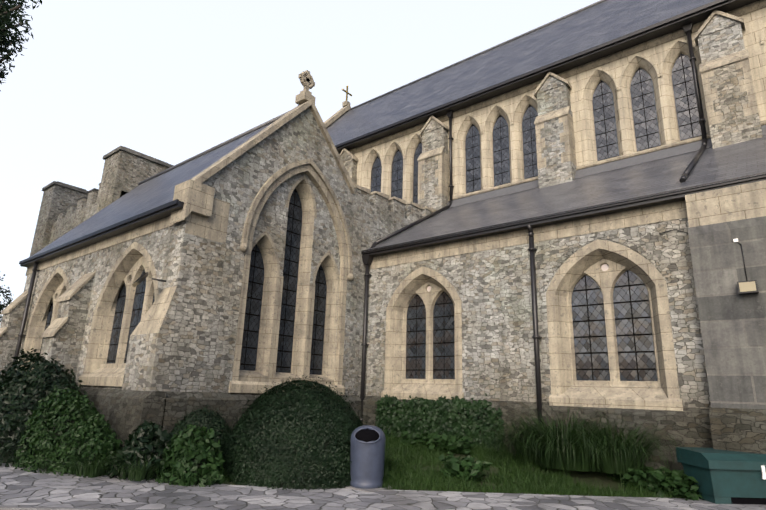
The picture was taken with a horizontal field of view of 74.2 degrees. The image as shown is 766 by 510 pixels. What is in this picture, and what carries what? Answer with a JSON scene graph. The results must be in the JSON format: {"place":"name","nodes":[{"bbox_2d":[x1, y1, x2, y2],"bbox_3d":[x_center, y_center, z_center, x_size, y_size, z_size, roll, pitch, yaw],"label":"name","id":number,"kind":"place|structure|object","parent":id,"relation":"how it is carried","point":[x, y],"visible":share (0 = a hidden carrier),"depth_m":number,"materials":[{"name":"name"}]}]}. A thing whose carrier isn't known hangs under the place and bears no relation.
{"place":"outdoors","nodes":[
{"label":"outdoors","id":0,"kind":"place"},
{"bbox_2d":[0,0,599,324],"label":"sky","id":1,"kind":"structure","parent":0,"point":[171,82],"materials":[{"name":"white"}]},
{"bbox_2d":[0,463,765,509],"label":"stone pavement","id":2,"kind":"structure","parent":0,"point":[19,486],"depth_m":6.36,"materials":[{"name":"grey stone"}]},
{"bbox_2d":[676,447,765,503],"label":"grit bin","id":3,"kind":"object","parent":2,"relation":"on","point":[722,476],"visible":0.87,"depth_m":6.79,"materials":[{"name":"teal plastic"}]},
{"bbox_2d":[761,465,765,478],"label":"sign lettering","id":4,"kind":"object","parent":3,"relation":"attached to","point":[763,472],"visible":1,"depth_m":6.75,"materials":[{"name":"white"}]},
{"bbox_2d":[731,497,765,504],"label":"bin base","id":5,"kind":"object","parent":2,"relation":"on","point":[755,501],"visible":0.25,"depth_m":6.75,"materials":[{"name":"black plastic"}]},
{"bbox_2d":[12,0,765,425],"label":"gutter","id":6,"kind":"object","parent":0,"point":[686,20],"depth_m":11.67,"materials":[{"name":"black metal"}]},
{"bbox_2d":[115,449,669,497],"bbox_3d":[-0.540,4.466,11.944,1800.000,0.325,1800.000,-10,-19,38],"label":"site ground","id":7,"kind":"structure","parent":0,"point":[603,478],"depth_m":8.06,"materials":[{"name":"green plant"}]},
{"bbox_2d":[0,274,13,321],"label":"laurel tree leaves","id":8,"kind":"object","parent":7,"relation":"on","point":[2,306],"visible":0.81,"depth_m":16.80,"materials":[{"name":"green plant"}]},
{"bbox_2d":[0,0,23,61],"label":"tree branches","id":9,"kind":"object","parent":7,"relation":"on","point":[6,12],"visible":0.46,"depth_m":7.98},
{"bbox_2d":[0,0,41,90],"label":"leaves","id":10,"kind":"object","parent":9,"relation":"attached to","point":[8,20],"visible":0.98,"depth_m":8.02,"materials":[{"name":"green plant"}]},
{"bbox_2d":[0,506,161,509],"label":"pavement edge","id":11,"kind":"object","parent":7,"relation":"on","point":[30,508],"depth_m":5.40,"materials":[{"name":"stone"}]},
{"bbox_2d":[0,348,180,481],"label":"bush","id":12,"kind":"object","parent":7,"relation":"on","point":[146,436],"visible":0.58,"depth_m":8.51,"materials":[{"name":"green plant"}]},
{"bbox_2d":[13,384,224,486],"bbox_3d":[-4.306,2.785,7.910,4.598,1.460,1.394,-6,-17,25],"label":"bush","id":13,"kind":"object","parent":7,"relation":"on","point":[93,425],"visible":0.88,"depth_m":7.57,"materials":[{"name":"green plant"}]},
{"bbox_2d":[0,382,354,486],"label":"shrubs","id":14,"kind":"object","parent":7,"relation":"on","point":[156,454],"visible":0.04,"depth_m":7.70,"materials":[{"name":"green plant"}]},
{"bbox_2d":[168,374,367,490],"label":"box shrub leaves","id":15,"kind":"object","parent":14,"relation":"on","point":[237,433],"visible":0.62,"depth_m":7.42,"materials":[{"name":"green plant"}]},
{"bbox_2d":[25,150,673,308],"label":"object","id":16,"kind":"object","parent":7,"relation":"on","point":[124,172],"visible":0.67,"depth_m":18.60,"materials":[{"name":"beige stone"}]},
{"bbox_2d":[342,485,390,491],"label":"stone","id":17,"kind":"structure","parent":7,"relation":"on","point":[364,490],"depth_m":6.95,"materials":[{"name":"stone"}]},
{"bbox_2d":[350,425,385,488],"bbox_3d":[-0.224,2.877,7.271,0.520,0.825,0.529,-10,-19,38],"label":"litter bin","id":18,"kind":"object","parent":17,"relation":"on","point":[367,466],"depth_m":7.09,"materials":[{"name":"grey metal"}]},
{"bbox_2d":[57,402,693,481],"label":"sedge grasses","id":19,"kind":"object","parent":7,"relation":"on","point":[568,450],"visible":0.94,"depth_m":7.82,"materials":[{"name":"green plant"}]},
{"bbox_2d":[0,15,765,473],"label":"stone wall","id":20,"kind":"structure","parent":7,"relation":"on","point":[190,347],"depth_m":10.20,"materials":[{"name":"grey stone"}]},
{"bbox_2d":[0,0,765,410],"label":"trim","id":21,"kind":"structure","parent":7,"relation":"on","point":[202,212],"depth_m":10.78,"materials":[{"name":"stone"}]},
{"bbox_2d":[342,85,351,99],"bbox_3d":[-2.034,-9.078,28.600,0.110,1.105,0.830,-10,-19,38],"label":"cross","id":22,"kind":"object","parent":21,"relation":"on","point":[347,92],"visible":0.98,"depth_m":28.59,"materials":[{"name":"brown stone"}]},
{"bbox_2d":[427,264,608,290],"bbox_3d":[2.658,0.520,10.834,4.130,0.136,0.001,-10,-19,38],"label":"window tracery opening","id":23,"kind":"object","parent":21,"relation":"attached to","point":[604,267],"visible":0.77,"depth_m":9.63,"materials":[{"name":"beige stone"}]},
{"bbox_2d":[406,270,657,380],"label":"arched windows","id":24,"kind":"structure","parent":21,"relation":"attached to","point":[635,346],"depth_m":9.52,"materials":[{"name":"grey glass"}]},
{"bbox_2d":[371,53,706,203],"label":"clerestory windows","id":25,"kind":"structure","parent":21,"relation":"attached to","point":[645,120],"depth_m":14.41,"materials":[{"name":"grey glass"}]},
{"bbox_2d":[92,425,691,497],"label":"grass blades","id":26,"kind":"object","parent":7,"relation":"on","point":[432,481],"visible":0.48,"depth_m":7.64,"materials":[{"name":"green plant"}]},
{"bbox_2d":[30,0,765,256],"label":"roof","id":27,"kind":"structure","parent":7,"relation":"on","point":[597,24],"depth_m":14.27,"materials":[{"name":"grey tile"}]},
{"bbox_2d":[375,393,504,451],"bbox_3d":[0.522,3.548,10.831,4.068,1.269,1.603,-2,-16,14],"label":"hedge","id":28,"kind":"object","parent":7,"relation":"on","point":[411,416],"visible":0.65,"depth_m":10.53,"materials":[{"name":"green plant"}]},
{"bbox_2d":[397,431,703,500],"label":"plants","id":29,"kind":"object","parent":7,"relation":"on","point":[657,479],"visible":0.71,"depth_m":7.61,"materials":[{"name":"green plant"}]},
{"bbox_2d":[42,146,765,408],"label":"dark church ashlar","id":30,"kind":"object","parent":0,"point":[733,325],"visible":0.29,"depth_m":7.71,"materials":[{"name":"grey stone"}]},
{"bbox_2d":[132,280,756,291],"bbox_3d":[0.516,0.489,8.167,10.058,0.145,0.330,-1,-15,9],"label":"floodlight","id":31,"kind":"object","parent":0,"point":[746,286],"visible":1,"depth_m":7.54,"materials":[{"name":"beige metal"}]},
{"bbox_2d":[138,0,765,207],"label":"church lead","id":32,"kind":"object","parent":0,"point":[653,156],"visible":0.38,"depth_m":14.70,"materials":[{"name":"grey metal"}]},
{"bbox_2d":[354,8,765,202],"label":"clerestory wall","id":33,"kind":"structure","parent":0,"point":[657,63],"depth_m":14.49,"materials":[{"name":"beige stone"}]}
]}

